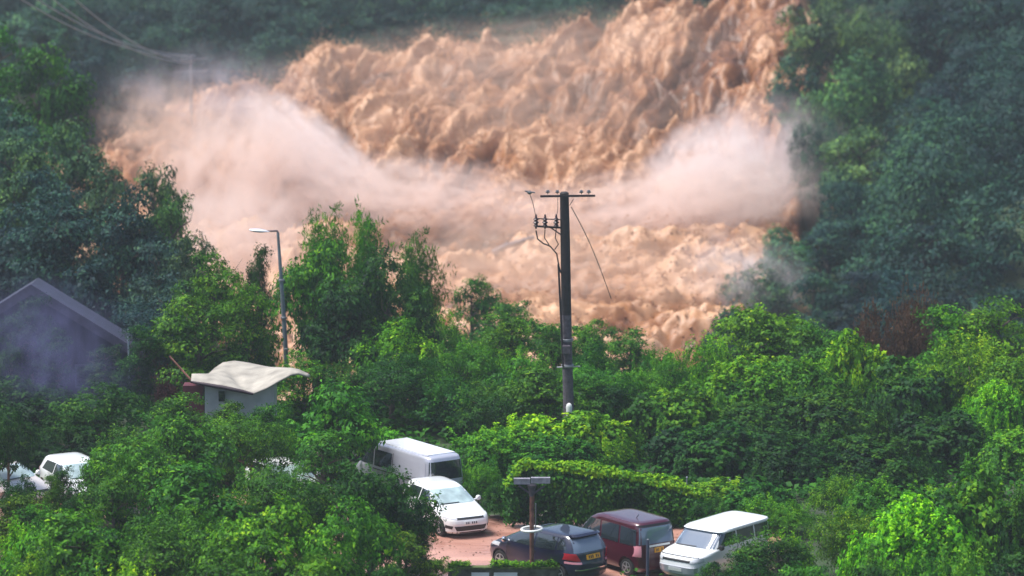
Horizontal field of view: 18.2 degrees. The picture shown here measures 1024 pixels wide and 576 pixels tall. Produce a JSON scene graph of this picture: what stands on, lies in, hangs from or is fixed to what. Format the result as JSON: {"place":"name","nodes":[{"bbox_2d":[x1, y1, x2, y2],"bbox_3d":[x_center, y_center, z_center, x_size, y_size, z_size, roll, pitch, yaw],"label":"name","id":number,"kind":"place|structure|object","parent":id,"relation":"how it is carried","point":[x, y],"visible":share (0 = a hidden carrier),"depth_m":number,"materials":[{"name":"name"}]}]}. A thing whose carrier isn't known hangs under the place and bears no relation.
{"place":"outdoors","nodes":[
{"label":"outdoors","id":0,"kind":"place"},
{"bbox_2d":[47,0,864,401],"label":"flood water","id":1,"kind":"structure","parent":0,"point":[799,218],"depth_m":244.17,"materials":[{"name":"brown liquid"}]},
{"bbox_2d":[62,0,824,361],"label":"mud spatter","id":2,"kind":"object","parent":1,"relation":"on","point":[398,130],"visible":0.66,"depth_m":247.46,"materials":[{"name":"liquid"}]},
{"bbox_2d":[1,0,1023,575],"bbox_3d":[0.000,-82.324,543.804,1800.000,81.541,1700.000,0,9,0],"label":"ground","id":3,"kind":"structure","parent":0,"point":[1013,278],"depth_m":199.24,"materials":[{"name":"green plant"}]},
{"bbox_2d":[0,404,42,487],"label":"broadleaf tree","id":4,"kind":"object","parent":3,"relation":"on","point":[15,453],"visible":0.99,"depth_m":122.92,"materials":[{"name":"green plant"}]},
{"bbox_2d":[0,131,66,297],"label":"tall tree","id":5,"kind":"object","parent":3,"relation":"on","point":[13,195],"visible":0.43,"depth_m":170.68,"materials":[{"name":"green plant"}]},
{"bbox_2d":[0,0,90,136],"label":"broadleaf tree","id":6,"kind":"object","parent":3,"relation":"on","point":[35,25],"visible":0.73,"depth_m":273.49,"materials":[{"name":"green plant"}]},
{"bbox_2d":[0,375,93,436],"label":"broadleaf tree","id":7,"kind":"object","parent":3,"relation":"on","point":[17,396],"visible":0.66,"depth_m":134.50,"materials":[{"name":"green plant"}]},
{"bbox_2d":[0,165,94,287],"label":"tall tree","id":8,"kind":"object","parent":3,"relation":"on","point":[36,179],"visible":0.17,"depth_m":168.45,"materials":[{"name":"green plant"}]},
{"bbox_2d":[0,40,103,268],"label":"tall tree","id":9,"kind":"object","parent":3,"relation":"on","point":[49,108],"visible":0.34,"depth_m":189.83,"materials":[{"name":"green plant"}]},
{"bbox_2d":[31,325,85,411],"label":"tree","id":10,"kind":"object","parent":3,"relation":"on","point":[49,359],"visible":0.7,"depth_m":139.75,"materials":[{"name":"green plant"}]},
{"bbox_2d":[0,186,119,296],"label":"tall tree","id":11,"kind":"object","parent":3,"relation":"on","point":[61,247],"visible":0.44,"depth_m":160.36,"materials":[{"name":"green plant"}]},
{"bbox_2d":[39,117,104,273],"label":"tall tree","id":12,"kind":"object","parent":3,"relation":"on","point":[74,168],"visible":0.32,"depth_m":176.07,"materials":[{"name":"green plant"}]},
{"bbox_2d":[0,278,144,417],"bbox_3d":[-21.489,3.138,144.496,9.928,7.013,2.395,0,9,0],"label":"grey house","id":13,"kind":"structure","parent":3,"relation":"on","point":[86,328],"depth_m":143.92,"materials":[{"name":"blue stone"}]},
{"bbox_2d":[21,501,128,575],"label":"broadleaf tree","id":14,"kind":"object","parent":3,"relation":"on","point":[65,553],"visible":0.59,"depth_m":106.43,"materials":[{"name":"green plant"}]},
{"bbox_2d":[34,49,122,156],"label":"tall tree","id":15,"kind":"object","parent":3,"relation":"on","point":[96,59],"visible":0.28,"depth_m":262.44,"materials":[{"name":"green plant"}]},
{"bbox_2d":[34,518,143,575],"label":"tall tree","id":16,"kind":"object","parent":3,"relation":"on","point":[106,541],"visible":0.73,"depth_m":106.08,"materials":[{"name":"green plant"}]},
{"bbox_2d":[35,380,156,437],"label":"broadleaf tree","id":17,"kind":"object","parent":3,"relation":"on","point":[69,413],"visible":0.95,"depth_m":132.83,"materials":[{"name":"green plant"}]},
{"bbox_2d":[57,254,140,329],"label":"broadleaf tree","id":18,"kind":"object","parent":3,"relation":"on","point":[88,292],"visible":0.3,"depth_m":152.29,"materials":[{"name":"green plant"}]},
{"bbox_2d":[72,145,137,293],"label":"tall tree","id":19,"kind":"object","parent":3,"relation":"on","point":[98,201],"visible":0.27,"depth_m":174.39,"materials":[{"name":"green plant"}]},
{"bbox_2d":[87,471,148,565],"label":"tall tree","id":20,"kind":"object","parent":3,"relation":"on","point":[110,501],"visible":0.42,"depth_m":111.51,"materials":[{"name":"green plant"}]},
{"bbox_2d":[82,205,165,374],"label":"tall tree","id":21,"kind":"object","parent":3,"relation":"on","point":[141,221],"visible":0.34,"depth_m":158.40,"materials":[{"name":"green plant"}]},
{"bbox_2d":[92,183,168,387],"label":"tall tree","id":22,"kind":"object","parent":3,"relation":"on","point":[126,206],"visible":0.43,"depth_m":158.75,"materials":[{"name":"green plant"}]},
{"bbox_2d":[79,433,194,551],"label":"broadleaf tree","id":23,"kind":"object","parent":3,"relation":"on","point":[148,471],"visible":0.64,"depth_m":115.52,"materials":[{"name":"green plant"}]},
{"bbox_2d":[98,62,177,137],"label":"tree","id":24,"kind":"object","parent":3,"relation":"on","point":[128,90],"visible":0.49,"depth_m":266.77,"materials":[{"name":"green plant"}]},
{"bbox_2d":[106,323,169,414],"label":"tall tree","id":25,"kind":"object","parent":3,"relation":"on","point":[133,363],"visible":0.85,"depth_m":139.21,"materials":[{"name":"green plant"}]},
{"bbox_2d":[116,522,193,575],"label":"tall tree","id":26,"kind":"object","parent":3,"relation":"on","point":[162,559],"visible":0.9,"depth_m":104.10,"materials":[{"name":"green plant"}]},
{"bbox_2d":[118,235,203,399],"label":"tall tree","id":27,"kind":"object","parent":3,"relation":"on","point":[152,250],"visible":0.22,"depth_m":154.42,"materials":[{"name":"green plant"}]},
{"bbox_2d":[116,501,234,575],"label":"broadleaf tree","id":28,"kind":"object","parent":3,"relation":"on","point":[194,537],"visible":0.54,"depth_m":106.46,"materials":[{"name":"green plant"}]},
{"bbox_2d":[134,411,246,491],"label":"broadleaf tree","id":29,"kind":"object","parent":3,"relation":"on","point":[188,443],"visible":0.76,"depth_m":118.37,"materials":[{"name":"green plant"}]},
{"bbox_2d":[137,454,260,575],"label":"broadleaf tree","id":30,"kind":"object","parent":3,"relation":"on","point":[175,493],"visible":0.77,"depth_m":111.22,"materials":[{"name":"green plant"}]},
{"bbox_2d":[147,292,252,394],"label":"tall tree","id":31,"kind":"object","parent":3,"relation":"on","point":[191,331],"visible":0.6,"depth_m":139.03,"materials":[{"name":"green plant"}]},
{"bbox_2d":[169,248,251,381],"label":"tall tree","id":32,"kind":"object","parent":3,"relation":"on","point":[216,289],"visible":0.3,"depth_m":142.02,"materials":[{"name":"green plant"}]},
{"bbox_2d":[169,356,309,427],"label":"canopy hut","id":33,"kind":"object","parent":3,"relation":"on","point":[249,386],"visible":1,"depth_m":129.94,"materials":[{"name":"white"}]},
{"bbox_2d":[204,270,283,362],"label":"tall tree","id":34,"kind":"object","parent":3,"relation":"on","point":[241,309],"visible":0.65,"depth_m":140.37,"materials":[{"name":"green plant"}]},
{"bbox_2d":[199,409,301,508],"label":"broadleaf tree","id":35,"kind":"object","parent":3,"relation":"on","point":[244,429],"visible":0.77,"depth_m":122.47,"materials":[{"name":"green plant"}]},
{"bbox_2d":[186,491,317,575],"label":"broadleaf tree","id":36,"kind":"object","parent":3,"relation":"on","point":[267,531],"visible":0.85,"depth_m":104.95,"materials":[{"name":"green plant"}]},
{"bbox_2d":[231,460,349,571],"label":"broadleaf tree","id":37,"kind":"object","parent":3,"relation":"on","point":[265,487],"visible":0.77,"depth_m":111.51,"materials":[{"name":"green plant"}]},
{"bbox_2d":[277,348,327,425],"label":"tall tree","id":38,"kind":"object","parent":3,"relation":"on","point":[293,382],"visible":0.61,"depth_m":137.20,"materials":[{"name":"green plant"}]},
{"bbox_2d":[263,227,356,391],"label":"broadleaf tree","id":39,"kind":"object","parent":3,"relation":"on","point":[311,273],"visible":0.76,"depth_m":144.30,"materials":[{"name":"green plant"}]},
{"bbox_2d":[287,428,367,529],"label":"tall tree","id":40,"kind":"object","parent":3,"relation":"on","point":[315,453],"visible":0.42,"depth_m":120.49,"materials":[{"name":"green plant"}]},
{"bbox_2d":[281,379,385,481],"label":"broadleaf tree","id":41,"kind":"object","parent":3,"relation":"on","point":[335,410],"visible":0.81,"depth_m":123.85,"materials":[{"name":"green plant"}]},
{"bbox_2d":[292,283,390,373],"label":"broadleaf tree","id":42,"kind":"object","parent":3,"relation":"on","point":[348,322],"visible":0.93,"depth_m":141.72,"materials":[{"name":"green plant"}]},
{"bbox_2d":[286,493,411,575],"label":"broadleaf tree","id":43,"kind":"object","parent":3,"relation":"on","point":[324,543],"visible":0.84,"depth_m":105.01,"materials":[{"name":"green plant"}]},
{"bbox_2d":[306,463,434,574],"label":"broadleaf tree","id":44,"kind":"object","parent":3,"relation":"on","point":[356,489],"visible":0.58,"depth_m":110.57,"materials":[{"name":"green plant"}]},
{"bbox_2d":[0,493,779,575],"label":"car park","id":45,"kind":"structure","parent":3,"relation":"on","point":[481,541],"depth_m":117.85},
{"bbox_2d":[354,438,463,485],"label":"cargo van","id":46,"kind":"object","parent":45,"relation":"on","point":[419,458],"visible":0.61,"depth_m":124.12,"materials":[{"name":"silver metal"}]},
{"bbox_2d":[403,476,487,535],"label":"hatchback","id":47,"kind":"object","parent":45,"relation":"on","point":[465,512],"visible":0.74,"depth_m":119.82,"materials":[{"name":"white paint"}]},
{"bbox_2d":[490,523,606,575],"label":"hatchback","id":48,"kind":"object","parent":45,"relation":"on","point":[573,550],"visible":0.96,"depth_m":112.34,"materials":[{"name":"blue paint"}]},
{"bbox_2d":[500,457,706,527],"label":"vine fence","id":49,"kind":"object","parent":45,"relation":"on","point":[582,500],"visible":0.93,"depth_m":120.58,"materials":[{"name":"plant"}]},
{"bbox_2d":[582,508,674,575],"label":"minivan","id":50,"kind":"object","parent":45,"relation":"on","point":[625,534],"visible":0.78,"depth_m":113.17,"materials":[{"name":"red paint"}]},
{"bbox_2d":[659,511,768,575],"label":"boxy car","id":51,"kind":"object","parent":45,"relation":"on","point":[697,544],"visible":0.84,"depth_m":112.79,"materials":[{"name":"white paint"}]},
{"bbox_2d":[339,245,442,402],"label":"broadleaf tree","id":52,"kind":"object","parent":3,"relation":"on","point":[376,290],"visible":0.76,"depth_m":143.90,"materials":[{"name":"green plant"}]},
{"bbox_2d":[346,312,442,403],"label":"bush","id":53,"kind":"object","parent":3,"relation":"on","point":[394,343],"visible":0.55,"depth_m":141.20,"materials":[{"name":"green plant"}]},
{"bbox_2d":[346,351,452,422],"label":"broadleaf tree","id":54,"kind":"object","parent":3,"relation":"on","point":[406,375],"visible":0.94,"depth_m":136.27,"materials":[{"name":"green plant"}]},
{"bbox_2d":[359,464,446,564],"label":"broadleaf tree","id":55,"kind":"object","parent":3,"relation":"on","point":[393,482],"visible":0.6,"depth_m":111.54,"materials":[{"name":"green plant"}]},
{"bbox_2d":[385,226,456,365],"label":"bamboo clump","id":56,"kind":"object","parent":3,"relation":"on","point":[411,258],"visible":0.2,"depth_m":154.47,"materials":[{"name":"green plant"}]},
{"bbox_2d":[400,372,482,431],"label":"bush","id":57,"kind":"object","parent":3,"relation":"on","point":[436,409],"visible":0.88,"depth_m":135.36,"materials":[{"name":"green plant"}]},
{"bbox_2d":[422,333,510,397],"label":"bush","id":58,"kind":"object","parent":3,"relation":"on","point":[469,368],"visible":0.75,"depth_m":139.41,"materials":[{"name":"green plant"}]},
{"bbox_2d":[445,273,502,392],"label":"tall tree","id":59,"kind":"object","parent":3,"relation":"on","point":[482,307],"visible":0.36,"depth_m":167.91,"materials":[{"name":"green plant"}]},
{"bbox_2d":[443,425,526,478],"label":"creeper covered bush","id":60,"kind":"object","parent":3,"relation":"on","point":[485,447],"visible":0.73,"depth_m":128.11,"materials":[{"name":"green plant"}]},
{"bbox_2d":[445,378,537,431],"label":"bush","id":61,"kind":"object","parent":3,"relation":"on","point":[489,412],"visible":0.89,"depth_m":134.05,"materials":[{"name":"green plant"}]},
{"bbox_2d":[0,0,1023,367],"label":"woods","id":62,"kind":"object","parent":3,"relation":"on","point":[270,36],"visible":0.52,"depth_m":284.16,"materials":[{"name":"green plant"}]},
{"bbox_2d":[0,385,1023,575],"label":"undergrowth","id":63,"kind":"object","parent":3,"relation":"on","point":[386,420],"visible":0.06,"depth_m":131.04,"materials":[{"name":"green plant"}]},
{"bbox_2d":[492,362,594,416],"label":"broadleaf tree","id":64,"kind":"object","parent":3,"relation":"on","point":[537,390],"visible":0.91,"depth_m":134.09,"materials":[{"name":"green plant"}]},
{"bbox_2d":[501,432,603,481],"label":"creeper covered bush","id":65,"kind":"object","parent":3,"relation":"on","point":[556,449],"visible":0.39,"depth_m":128.14,"materials":[{"name":"green plant"}]},
{"bbox_2d":[530,190,611,417],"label":"utility pole","id":66,"kind":"object","parent":3,"relation":"on","point":[567,365],"visible":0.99,"depth_m":132.32,"materials":[{"name":"grey metal"}]},
{"bbox_2d":[539,410,648,471],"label":"creeper covered bush","id":67,"kind":"object","parent":3,"relation":"on","point":[615,440],"visible":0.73,"depth_m":130.47,"materials":[{"name":"green plant"}]},
{"bbox_2d":[619,378,721,443],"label":"creeper covered bush","id":68,"kind":"object","parent":3,"relation":"on","point":[665,409],"visible":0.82,"depth_m":133.56,"materials":[{"name":"green plant"}]},
{"bbox_2d":[640,417,762,482],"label":"creeper covered bush","id":69,"kind":"object","parent":3,"relation":"on","point":[678,450],"visible":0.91,"depth_m":128.72,"materials":[{"name":"green plant"}]},
{"bbox_2d":[682,354,784,417],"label":"creeper covered bush","id":70,"kind":"object","parent":3,"relation":"on","point":[733,382],"visible":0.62,"depth_m":136.20,"materials":[{"name":"green plant"}]},
{"bbox_2d":[715,260,799,344],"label":"broadleaf tree","id":71,"kind":"object","parent":3,"relation":"on","point":[772,295],"visible":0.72,"depth_m":205.31,"materials":[{"name":"green plant"}]},
{"bbox_2d":[703,389,815,438],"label":"creeper covered bush","id":72,"kind":"object","parent":3,"relation":"on","point":[745,415],"visible":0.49,"depth_m":133.09,"materials":[{"name":"green plant"}]},
{"bbox_2d":[706,302,829,370],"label":"broadleaf tree","id":73,"kind":"object","parent":3,"relation":"on","point":[779,336],"visible":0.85,"depth_m":142.26,"materials":[{"name":"green plant"}]},
{"bbox_2d":[719,423,854,488],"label":"creeper covered bush","id":74,"kind":"object","parent":3,"relation":"on","point":[800,455],"visible":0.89,"depth_m":128.19,"materials":[{"name":"green plant"}]},
{"bbox_2d":[756,223,823,306],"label":"broadleaf tree","id":75,"kind":"object","parent":3,"relation":"on","point":[790,252],"visible":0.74,"depth_m":212.47,"materials":[{"name":"green plant"}]},
{"bbox_2d":[763,52,824,204],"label":"tall tree","id":76,"kind":"object","parent":3,"relation":"on","point":[776,98],"visible":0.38,"depth_m":245.47,"materials":[{"name":"green plant"}]},
{"bbox_2d":[753,348,861,415],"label":"creeper covered bush","id":77,"kind":"object","parent":3,"relation":"on","point":[801,377],"visible":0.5,"depth_m":136.75,"materials":[{"name":"green plant"}]},
{"bbox_2d":[773,0,855,123],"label":"tall tree","id":78,"kind":"object","parent":3,"relation":"on","point":[815,46],"visible":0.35,"depth_m":255.21,"materials":[{"name":"green plant"}]},
{"bbox_2d":[785,272,851,364],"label":"tall tree","id":79,"kind":"object","parent":3,"relation":"on","point":[820,298],"visible":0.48,"depth_m":197.84,"materials":[{"name":"green plant"}]},
{"bbox_2d":[785,110,856,260],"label":"broadleaf tree","id":80,"kind":"object","parent":3,"relation":"on","point":[812,151],"visible":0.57,"depth_m":236.59,"materials":[{"name":"green plant"}]},
{"bbox_2d":[785,216,868,319],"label":"tall tree","id":81,"kind":"object","parent":3,"relation":"on","point":[838,250],"visible":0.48,"depth_m":209.75,"materials":[{"name":"green plant"}]},
{"bbox_2d":[771,387,894,446],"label":"creeper covered bush","id":82,"kind":"object","parent":3,"relation":"on","point":[813,413],"visible":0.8,"depth_m":132.88,"materials":[{"name":"green plant"}]},
{"bbox_2d":[798,500,879,571],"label":"bush","id":83,"kind":"object","parent":3,"relation":"on","point":[840,532],"visible":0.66,"depth_m":111.98,"materials":[{"name":"green plant"}]},
{"bbox_2d":[806,167,883,264],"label":"broadleaf tree","id":84,"kind":"object","parent":3,"relation":"on","point":[845,203],"visible":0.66,"depth_m":214.60,"materials":[{"name":"green plant"}]},
{"bbox_2d":[781,46,910,162],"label":"broadleaf tree","id":85,"kind":"object","parent":3,"relation":"on","point":[871,87],"visible":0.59,"depth_m":241.74,"materials":[{"name":"green plant"}]},
{"bbox_2d":[815,122,888,261],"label":"tall tree","id":86,"kind":"object","parent":3,"relation":"on","point":[858,155],"visible":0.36,"depth_m":224.59,"materials":[{"name":"green plant"}]},
{"bbox_2d":[820,327,886,407],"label":"creeper covered bush","id":87,"kind":"object","parent":3,"relation":"on","point":[855,360],"visible":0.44,"depth_m":138.74,"materials":[{"name":"green plant"}]},
{"bbox_2d":[813,265,911,340],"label":"tall tree","id":88,"kind":"object","parent":3,"relation":"on","point":[850,315],"visible":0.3,"depth_m":196.05,"materials":[{"name":"green plant"}]},
{"bbox_2d":[831,474,917,533],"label":"creeper covered bush","id":89,"kind":"object","parent":3,"relation":"on","point":[867,498],"visible":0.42,"depth_m":117.10,"materials":[{"name":"green plant"}]},
{"bbox_2d":[828,2,922,175],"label":"broadleaf tree","id":90,"kind":"object","parent":3,"relation":"on","point":[865,32],"visible":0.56,"depth_m":254.36,"materials":[{"name":"green plant"}]},
{"bbox_2d":[813,432,950,491],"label":"creeper covered bush","id":91,"kind":"object","parent":3,"relation":"on","point":[871,458],"visible":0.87,"depth_m":127.62,"materials":[{"name":"green plant"}]},
{"bbox_2d":[849,265,938,368],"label":"tall tree","id":92,"kind":"object","parent":3,"relation":"on","point":[885,299],"visible":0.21,"depth_m":191.64,"materials":[{"name":"green plant"}]},
{"bbox_2d":[851,355,956,438],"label":"creeper covered bush","id":93,"kind":"object","parent":3,"relation":"on","point":[900,388],"visible":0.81,"depth_m":135.36,"materials":[{"name":"green plant"}]},
{"bbox_2d":[835,489,975,575],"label":"creeper covered bush","id":94,"kind":"object","parent":3,"relation":"on","point":[890,538],"visible":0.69,"depth_m":109.30,"materials":[{"name":"green plant"}]},
{"bbox_2d":[880,273,942,369],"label":"withered bush","id":95,"kind":"object","parent":3,"relation":"on","point":[913,343],"visible":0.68,"depth_m":147.10,"materials":[{"name":"brown plant"}]},
{"bbox_2d":[883,0,975,94],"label":"tall tree","id":96,"kind":"object","parent":3,"relation":"on","point":[918,15],"visible":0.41,"depth_m":254.49,"materials":[{"name":"green plant"}]},
{"bbox_2d":[888,408,1002,471],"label":"creeper covered bush","id":97,"kind":"object","parent":3,"relation":"on","point":[957,433],"visible":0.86,"depth_m":130.57,"materials":[{"name":"green plant"}]},
{"bbox_2d":[904,302,988,410],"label":"tall tree","id":98,"kind":"object","parent":3,"relation":"on","point":[946,320],"visible":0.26,"depth_m":144.26,"materials":[{"name":"green plant"}]},
{"bbox_2d":[904,461,1014,574],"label":"creeper covered bush","id":99,"kind":"object","parent":3,"relation":"on","point":[965,506],"visible":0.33,"depth_m":111.45,"materials":[{"name":"green plant"}]},
{"bbox_2d":[915,327,1009,405],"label":"bush","id":100,"kind":"object","parent":3,"relation":"on","point":[960,379],"visible":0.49,"depth_m":140.60,"materials":[{"name":"green plant"}]},
{"bbox_2d":[933,0,1023,108],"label":"tall tree","id":101,"kind":"object","parent":3,"relation":"on","point":[1001,19],"visible":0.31,"depth_m":248.09,"materials":[{"name":"green plant"}]},
{"bbox_2d":[951,293,1023,369],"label":"tall tree","id":102,"kind":"object","parent":3,"relation":"on","point":[998,326],"visible":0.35,"depth_m":144.25,"materials":[{"name":"green plant"}]},
{"bbox_2d":[956,378,1023,441],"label":"creeper covered bush","id":103,"kind":"object","parent":3,"relation":"on","point":[989,406],"visible":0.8,"depth_m":134.26,"materials":[{"name":"green plant"}]},
{"bbox_2d":[956,421,1023,480],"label":"creeper covered bush","id":104,"kind":"object","parent":3,"relation":"on","point":[1009,445],"visible":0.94,"depth_m":129.23,"materials":[{"name":"green plant"}]},
{"bbox_2d":[969,477,1023,575],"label":"creeper covered bush","id":105,"kind":"object","parent":3,"relation":"on","point":[1014,521],"visible":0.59,"depth_m":110.80,"materials":[{"name":"green plant"}]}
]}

